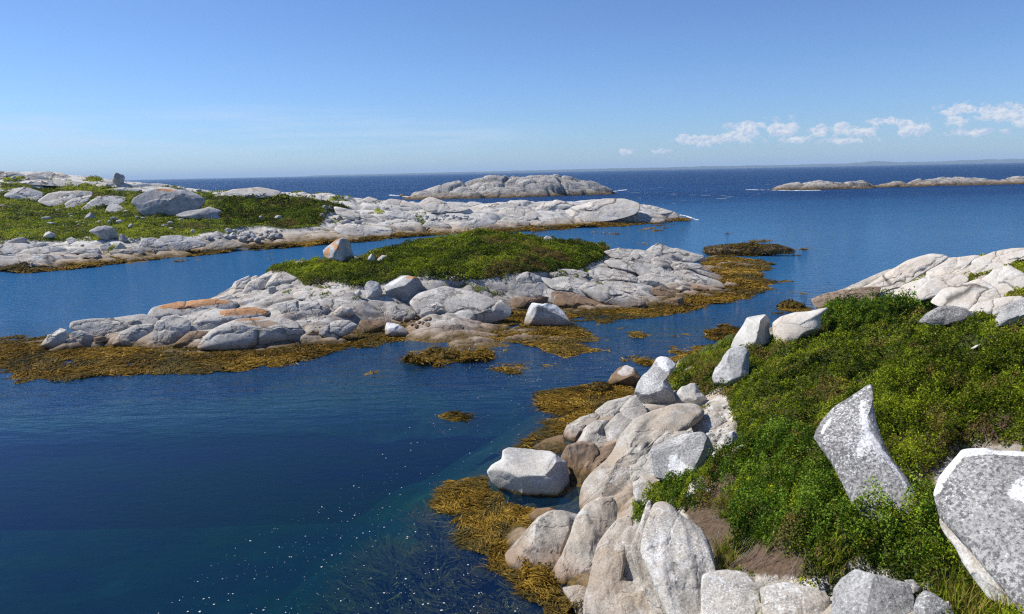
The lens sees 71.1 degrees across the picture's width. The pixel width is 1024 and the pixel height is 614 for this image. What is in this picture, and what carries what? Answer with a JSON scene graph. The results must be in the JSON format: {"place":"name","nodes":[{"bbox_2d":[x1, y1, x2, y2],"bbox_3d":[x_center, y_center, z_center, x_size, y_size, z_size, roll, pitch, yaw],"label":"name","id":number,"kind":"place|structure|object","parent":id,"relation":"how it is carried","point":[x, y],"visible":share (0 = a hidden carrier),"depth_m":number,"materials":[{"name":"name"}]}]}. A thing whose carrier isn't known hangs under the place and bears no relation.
{"place":"outdoors","nodes":[
{"label":"outdoors","id":0,"kind":"place"},
{"bbox_2d":[0,424,477,613],"bbox_3d":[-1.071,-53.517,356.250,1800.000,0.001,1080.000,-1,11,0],"label":"sea bed","id":1,"kind":"object","parent":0,"point":[110,519],"depth_m":29.39,"materials":[{"name":"blue liquid"}]},
{"bbox_2d":[0,171,690,269],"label":"headland","id":2,"kind":"structure","parent":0,"point":[517,214],"depth_m":101.23,"materials":[{"name":"stone"}]},
{"bbox_2d":[7,237,26,242],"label":"boulder","id":3,"kind":"object","parent":2,"relation":"on","point":[20,240],"visible":0.8,"depth_m":76.49,"materials":[{"name":"stone"}]},
{"bbox_2d":[43,231,55,238],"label":"boulder","id":4,"kind":"object","parent":2,"relation":"on","point":[48,234],"visible":1,"depth_m":78.08,"materials":[{"name":"stone"}]},
{"bbox_2d":[85,212,95,218],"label":"boulder","id":5,"kind":"object","parent":2,"relation":"on","point":[89,215],"visible":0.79,"depth_m":91.95,"materials":[{"name":"stone"}]},
{"bbox_2d":[89,225,116,240],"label":"boulder","id":6,"kind":"object","parent":2,"relation":"on","point":[106,232],"visible":1,"depth_m":76.45,"materials":[{"name":"stone"}]},
{"bbox_2d":[112,173,124,185],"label":"boulder","id":7,"kind":"object","parent":2,"relation":"on","point":[117,179],"visible":1,"depth_m":115.73,"materials":[{"name":"stone"}]},
{"bbox_2d":[115,242,125,248],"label":"boulder","id":8,"kind":"object","parent":2,"relation":"on","point":[120,245],"visible":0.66,"depth_m":74.49,"materials":[{"name":"stone"}]},
{"bbox_2d":[119,234,127,241],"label":"boulder","id":9,"kind":"object","parent":2,"relation":"on","point":[122,238],"visible":1,"depth_m":76.45,"materials":[{"name":"stone"}]},
{"bbox_2d":[132,188,204,215],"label":"boulder","id":10,"kind":"object","parent":2,"relation":"on","point":[170,202],"visible":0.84,"depth_m":95.63,"materials":[{"name":"stone"}]},
{"bbox_2d":[0,175,384,240],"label":"heath","id":11,"kind":"object","parent":2,"relation":"on","point":[71,233],"visible":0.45,"depth_m":93.49,"materials":[{"name":"green plant"}]},
{"bbox_2d":[176,207,221,219],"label":"boulder","id":12,"kind":"object","parent":2,"relation":"on","point":[210,212],"visible":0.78,"depth_m":95.29,"materials":[{"name":"stone"}]},
{"bbox_2d":[0,171,434,253],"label":"crevice plants","id":13,"kind":"object","parent":2,"relation":"on","point":[334,197],"visible":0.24,"depth_m":110.14,"materials":[{"name":"green plant"}]},
{"bbox_2d":[237,236,245,241],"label":"stone","id":14,"kind":"object","parent":2,"relation":"on","point":[242,238],"visible":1,"depth_m":83.55,"materials":[{"name":"stone"}]},
{"bbox_2d":[254,237,260,242],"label":"stone","id":15,"kind":"object","parent":2,"relation":"on","point":[257,239],"visible":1,"depth_m":83.84,"materials":[{"name":"stone"}]},
{"bbox_2d":[275,233,282,238],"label":"stone","id":16,"kind":"object","parent":2,"relation":"on","point":[279,236],"visible":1,"depth_m":86.96,"materials":[{"name":"stone"}]},
{"bbox_2d":[214,193,349,226],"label":"heath","id":17,"kind":"object","parent":2,"relation":"on","point":[302,212],"visible":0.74,"depth_m":101.22,"materials":[{"name":"green plant"}]},
{"bbox_2d":[341,219,350,223],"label":"boulder","id":18,"kind":"object","parent":2,"relation":"on","point":[345,221],"visible":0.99,"depth_m":97.87,"materials":[{"name":"stone"}]},
{"bbox_2d":[0,218,808,273],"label":"seaweed fringe","id":19,"kind":"object","parent":2,"relation":"on","point":[18,267],"visible":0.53,"depth_m":82.89,"materials":[{"name":"brown plant"}]},
{"bbox_2d":[0,232,754,443],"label":"island","id":20,"kind":"structure","parent":0,"point":[261,312],"depth_m":33.59,"materials":[{"name":"stone"}]},
{"bbox_2d":[323,238,353,261],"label":"boulder","id":21,"kind":"object","parent":20,"relation":"on","point":[339,250],"visible":0.89,"depth_m":47.34,"materials":[{"name":"grey stone"}]},
{"bbox_2d":[334,306,354,316],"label":"boulder","id":22,"kind":"object","parent":20,"relation":"on","point":[344,311],"visible":0.99,"depth_m":37.58,"materials":[{"name":"stone"}]},
{"bbox_2d":[0,303,691,388],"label":"seaweed fringe","id":23,"kind":"object","parent":20,"relation":"on","point":[19,360],"visible":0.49,"depth_m":32.71,"materials":[{"name":"brown plant"}]},
{"bbox_2d":[354,290,361,295],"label":"stone","id":24,"kind":"object","parent":20,"relation":"on","point":[358,292],"visible":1,"depth_m":39.44,"materials":[{"name":"stone"}]},
{"bbox_2d":[368,254,374,260],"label":"boulder","id":25,"kind":"object","parent":20,"relation":"on","point":[371,257],"visible":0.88,"depth_m":45.29,"materials":[{"name":"stone"}]},
{"bbox_2d":[364,281,382,298],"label":"boulder","id":26,"kind":"object","parent":20,"relation":"on","point":[373,289],"visible":0.98,"depth_m":39.77,"materials":[{"name":"grey stone"}]},
{"bbox_2d":[385,322,407,336],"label":"boulder","id":27,"kind":"object","parent":20,"relation":"on","point":[394,330],"visible":0.87,"depth_m":35.52,"materials":[{"name":"grey stone"}]},
{"bbox_2d":[384,275,422,297],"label":"boulder","id":28,"kind":"object","parent":20,"relation":"on","point":[401,286],"visible":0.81,"depth_m":40.44,"materials":[{"name":"stone"}]},
{"bbox_2d":[266,228,609,286],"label":"heath","id":29,"kind":"object","parent":20,"relation":"on","point":[415,253],"visible":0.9,"depth_m":46.87,"materials":[{"name":"green plant"}]},
{"bbox_2d":[250,257,633,299],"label":"crevice plants","id":30,"kind":"object","parent":20,"relation":"on","point":[479,288],"visible":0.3,"depth_m":42.83,"materials":[{"name":"green plant"}]},
{"bbox_2d":[524,303,572,326],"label":"boulder","id":31,"kind":"object","parent":20,"relation":"on","point":[545,314],"visible":0.8,"depth_m":37.45,"materials":[{"name":"grey stone"}]},
{"bbox_2d":[647,254,829,313],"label":"seaweed fringe","id":32,"kind":"object","parent":20,"relation":"on","point":[747,280],"visible":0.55,"depth_m":49.97,"materials":[{"name":"brown plant"}]},
{"bbox_2d":[399,174,617,199],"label":"rocky islet","id":33,"kind":"object","parent":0,"point":[493,186],"visible":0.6,"depth_m":232.21,"materials":[{"name":"grey stone"}]},
{"bbox_2d":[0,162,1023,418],"bbox_3d":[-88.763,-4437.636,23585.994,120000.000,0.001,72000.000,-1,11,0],"label":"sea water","id":34,"kind":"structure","parent":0,"point":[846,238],"depth_m":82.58,"materials":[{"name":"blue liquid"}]},
{"bbox_2d":[172,370,597,613],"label":"foam flecks","id":35,"kind":"object","parent":34,"relation":"on","point":[366,551],"visible":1,"depth_m":14.57,"materials":[{"name":"white liquid"}]},
{"bbox_2d":[391,344,500,372],"bbox_3d":[-2.685,2.108,31.487,5.434,0.769,3.546,-1,11,0],"label":"seaweed","id":36,"kind":"object","parent":34,"relation":"on","point":[436,355],"visible":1,"depth_m":31.11,"materials":[{"name":"brown plant"}]},
{"bbox_2d":[427,409,483,432],"bbox_3d":[-1.779,3.789,23.662,2.220,0.333,1.877,-1,11,0],"label":"seaweed","id":37,"kind":"object","parent":34,"relation":"on","point":[454,415],"visible":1,"depth_m":23.86,"materials":[{"name":"brown plant"}]},
{"bbox_2d":[487,363,529,377],"bbox_3d":[-0.161,2.625,29.677,1.952,0.329,1.786,-1,11,0],"label":"seaweed","id":38,"kind":"object","parent":34,"relation":"on","point":[502,369],"visible":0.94,"depth_m":29.64,"materials":[{"name":"brown plant"}]},
{"bbox_2d":[502,369,525,379],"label":"seaweed","id":39,"kind":"object","parent":34,"relation":"on","point":[512,372],"visible":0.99,"depth_m":29.03,"materials":[{"name":"brown plant"}]},
{"bbox_2d":[585,380,615,393],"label":"reef rock","id":40,"kind":"object","parent":34,"relation":"in","point":[598,386],"visible":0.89,"depth_m":26.36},
{"bbox_2d":[625,331,649,338],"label":"seaweed","id":41,"kind":"object","parent":34,"relation":"on","point":[638,334],"visible":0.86,"depth_m":35.05,"materials":[{"name":"brown plant"}]},
{"bbox_2d":[701,242,795,255],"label":"reef rock","id":42,"kind":"object","parent":34,"relation":"in","point":[742,248],"visible":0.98,"depth_m":65.78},
{"bbox_2d":[716,249,800,256],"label":"reef weed","id":43,"kind":"object","parent":34,"relation":"in","point":[751,255],"visible":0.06,"depth_m":65.69,"materials":[{"name":"brown plant"}]},
{"bbox_2d":[776,298,805,308],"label":"reef rock","id":44,"kind":"object","parent":34,"relation":"in","point":[789,303],"visible":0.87,"depth_m":41.08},
{"bbox_2d":[771,306,816,313],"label":"seaweed","id":45,"kind":"object","parent":34,"relation":"on","point":[802,309],"visible":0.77,"depth_m":40.46,"materials":[{"name":"brown plant"}]},
{"bbox_2d":[0,0,1023,179],"label":"sky","id":46,"kind":"structure","parent":0,"point":[134,89],"materials":[{"name":"blue"}]},
{"bbox_2d":[275,248,1023,613],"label":"shore","id":47,"kind":"structure","parent":0,"point":[607,548],"depth_m":15.99,"materials":[{"name":"stone"}]},
{"bbox_2d":[284,496,520,613],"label":"underwater weed","id":48,"kind":"object","parent":47,"relation":"on","point":[373,579],"visible":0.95,"depth_m":16.54,"materials":[{"name":"blue plant"}]},
{"bbox_2d":[393,474,575,613],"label":"seaweed fringe","id":49,"kind":"object","parent":47,"relation":"on","point":[488,519],"visible":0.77,"depth_m":16.53,"materials":[{"name":"plant"}]},
{"bbox_2d":[487,447,571,505],"bbox_3d":[0.441,4.350,18.664,2.169,1.173,1.637,-1,11,0],"label":"boulder","id":50,"kind":"object","parent":47,"relation":"on","point":[523,475],"visible":0.98,"depth_m":18.17,"materials":[{"name":"stone"}]},
{"bbox_2d":[474,556,585,613],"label":"rockweed","id":51,"kind":"object","parent":47,"relation":"on","point":[534,576],"visible":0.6,"depth_m":13.83,"materials":[{"name":"plant"}]},
{"bbox_2d":[496,407,595,454],"bbox_3d":[1.192,3.922,22.619,3.656,0.338,5.400,-1,11,0],"label":"seaweed fringe","id":52,"kind":"object","parent":47,"relation":"on","point":[557,427],"visible":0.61,"depth_m":22.49,"materials":[{"name":"brown plant"}]},
{"bbox_2d":[521,383,635,420],"bbox_3d":[2.703,3.344,25.494,4.818,0.346,4.104,-1,11,0],"label":"seaweed fringe","id":53,"kind":"object","parent":47,"relation":"on","point":[569,400],"visible":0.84,"depth_m":25.45,"materials":[{"name":"brown plant"}]},
{"bbox_2d":[607,365,640,387],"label":"boulder","id":54,"kind":"object","parent":47,"relation":"on","point":[625,375],"visible":0.77,"depth_m":27.01,"materials":[{"name":"brown stone"}]},
{"bbox_2d":[616,355,655,369],"bbox_3d":[5.877,2.361,30.432,1.923,0.323,2.836,-10,14,-40],"label":"seaweed","id":55,"kind":"object","parent":47,"relation":"on","point":[639,361],"visible":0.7,"depth_m":30.43,"materials":[{"name":"brown plant"}]},
{"bbox_2d":[635,498,650,523],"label":"shrub","id":56,"kind":"object","parent":47,"relation":"on","point":[640,507],"visible":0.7,"depth_m":15.02,"materials":[{"name":"green plant"}]},
{"bbox_2d":[634,356,675,403],"bbox_3d":[4.732,2.515,23.569,1.454,1.641,1.362,-1,11,0],"label":"boulder","id":57,"kind":"object","parent":47,"relation":"on","point":[653,386],"visible":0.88,"depth_m":23.22,"materials":[{"name":"stone"}]},
{"bbox_2d":[635,344,713,363],"bbox_3d":[8.470,2.155,31.158,6.471,0.363,7.552,-1,11,0],"label":"seaweed fringe","id":58,"kind":"object","parent":47,"relation":"on","point":[676,358],"visible":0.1,"depth_m":31.88,"materials":[{"name":"brown plant"}]},
{"bbox_2d":[650,432,713,480],"bbox_3d":[3.674,3.237,15.454,1.399,0.959,1.206,-1,11,0],"label":"boulder","id":59,"kind":"object","parent":47,"relation":"on","point":[681,452],"visible":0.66,"depth_m":15.32,"materials":[{"name":"stone"}]},
{"bbox_2d":[658,465,705,512],"bbox_3d":[3.353,3.645,14.219,0.547,1.303,1.638,-3,11,-11],"label":"shrub","id":60,"kind":"object","parent":47,"relation":"on","point":[681,477],"visible":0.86,"depth_m":14.19,"materials":[{"name":"green plant"}]},
{"bbox_2d":[677,383,706,405],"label":"boulder","id":61,"kind":"object","parent":47,"relation":"on","point":[690,393],"visible":0.93,"depth_m":22.20,"materials":[{"name":"stone"}]},
{"bbox_2d":[700,323,739,343],"bbox_3d":[10.498,1.308,35.262,2.850,0.424,3.805,-1,11,0],"label":"seaweed","id":62,"kind":"object","parent":47,"relation":"on","point":[720,333],"visible":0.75,"depth_m":35.15,"materials":[{"name":"brown plant"}]},
{"bbox_2d":[717,431,737,448],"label":"boulder","id":63,"kind":"object","parent":47,"relation":"on","point":[732,435],"visible":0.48,"depth_m":14.73,"materials":[{"name":"stone"}]},
{"bbox_2d":[712,346,749,386],"bbox_3d":[7.064,1.924,23.104,1.248,1.255,1.132,-1,11,0],"label":"boulder","id":64,"kind":"object","parent":47,"relation":"on","point":[733,365],"visible":0.91,"depth_m":22.89,"materials":[{"name":"grey stone"}]},
{"bbox_2d":[731,314,770,347],"bbox_3d":[8.947,0.946,26.809,1.269,1.298,1.554,9,15,44],"label":"boulder","id":65,"kind":"object","parent":47,"relation":"on","point":[753,329],"visible":0.8,"depth_m":26.53,"materials":[{"name":"stone"}]},
{"bbox_2d":[705,411,845,555],"bbox_3d":[4.646,2.695,12.907,2.000,1.965,6.920,0,11,7],"label":"shrub","id":66,"kind":"object","parent":47,"relation":"on","point":[809,492],"visible":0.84,"depth_m":11.65,"materials":[{"name":"green plant"}]},
{"bbox_2d":[772,308,827,344],"bbox_3d":[10.608,0.719,26.282,2.054,1.322,1.257,-1,11,0],"label":"boulder","id":67,"kind":"object","parent":47,"relation":"on","point":[795,325],"visible":0.84,"depth_m":25.99,"materials":[{"name":"stone"}]},
{"bbox_2d":[631,294,1023,613],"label":"heath","id":68,"kind":"object","parent":47,"relation":"on","point":[961,330],"visible":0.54,"depth_m":16.21,"materials":[{"name":"green plant"}]},
{"bbox_2d":[687,426,1007,583],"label":"dead twigs","id":69,"kind":"object","parent":47,"relation":"on","point":[777,539],"visible":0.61,"depth_m":11.06,"materials":[{"name":"plant"}]},
{"bbox_2d":[682,348,1016,613],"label":"grass tufts","id":70,"kind":"object","parent":47,"relation":"on","point":[980,598],"visible":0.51,"depth_m":9.08,"materials":[{"name":"green plant"}]},
{"bbox_2d":[690,247,1011,587],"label":"crevice plants","id":71,"kind":"object","parent":47,"relation":"on","point":[738,567],"visible":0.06,"depth_m":10.44,"materials":[{"name":"green plant"}]},
{"bbox_2d":[814,384,918,522],"bbox_3d":[4.902,2.064,9.966,1.038,1.516,1.957,-1,11,0],"label":"boulder","id":72,"kind":"object","parent":47,"relation":"on","point":[849,440],"visible":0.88,"depth_m":9.93,"materials":[{"name":"stone"}]},
{"bbox_2d":[830,569,913,613],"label":"boulder","id":73,"kind":"object","parent":47,"relation":"on","point":[856,591],"visible":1,"depth_m":7.92,"materials":[{"name":"stone"}]},
{"bbox_2d":[819,281,932,333],"bbox_3d":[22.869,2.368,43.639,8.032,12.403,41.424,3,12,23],"label":"shrub","id":74,"kind":"object","parent":47,"relation":"on","point":[866,299],"visible":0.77,"depth_m":26.91,"materials":[{"name":"green plant"}]},
{"bbox_2d":[831,464,958,570],"bbox_3d":[5.024,2.620,9.488,1.436,1.281,2.736,3,12,23],"label":"shrub","id":75,"kind":"object","parent":47,"relation":"on","point":[844,508],"visible":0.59,"depth_m":9.04,"materials":[{"name":"green plant"}]},
{"bbox_2d":[904,579,920,594],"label":"boulder","id":76,"kind":"object","parent":47,"relation":"on","point":[914,586],"visible":0.79,"depth_m":8.14,"materials":[{"name":"stone"}]},
{"bbox_2d":[913,590,953,613],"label":"boulder","id":77,"kind":"object","parent":47,"relation":"on","point":[927,602],"visible":0.97,"depth_m":7.08,"materials":[{"name":"stone"}]},
{"bbox_2d":[864,328,1023,474],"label":"shrub","id":78,"kind":"object","parent":47,"relation":"on","point":[920,429],"visible":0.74,"depth_m":13.36,"materials":[{"name":"green plant"}]},
{"bbox_2d":[919,306,974,325],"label":"boulder","id":79,"kind":"object","parent":47,"relation":"on","point":[945,315],"visible":0.91,"depth_m":22.91,"materials":[{"name":"stone"}]},
{"bbox_2d":[939,519,1011,605],"bbox_3d":[4.617,2.527,7.106,0.296,0.462,1.027,-3,11,-12],"label":"boulder","id":80,"kind":"object","parent":47,"relation":"on","point":[981,576],"visible":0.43,"depth_m":7.00,"materials":[{"name":"stone"}]},
{"bbox_2d":[934,448,1023,613],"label":"boulder","id":81,"kind":"object","parent":47,"relation":"on","point":[979,497],"visible":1,"depth_m":7.08,"materials":[{"name":"stone"}]},
{"bbox_2d":[968,258,1023,296],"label":"heath","id":82,"kind":"object","parent":47,"relation":"on","point":[1019,264],"visible":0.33,"depth_m":33.05,"materials":[{"name":"green plant"}]},
{"bbox_2d":[996,297,1023,326],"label":"boulder","id":83,"kind":"object","parent":47,"relation":"on","point":[1013,311],"visible":0.85,"depth_m":20.43,"materials":[{"name":"stone"}]},
{"bbox_2d":[308,159,1023,176],"bbox_3d":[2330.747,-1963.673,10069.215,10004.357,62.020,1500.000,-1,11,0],"label":"coast","id":84,"kind":"structure","parent":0,"point":[904,163],"depth_m":9379.92,"materials":[{"name":"stone"}]},
{"bbox_2d":[771,176,1023,189],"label":"rocky reef","id":85,"kind":"object","parent":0,"point":[859,184],"visible":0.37,"depth_m":256.00}
]}

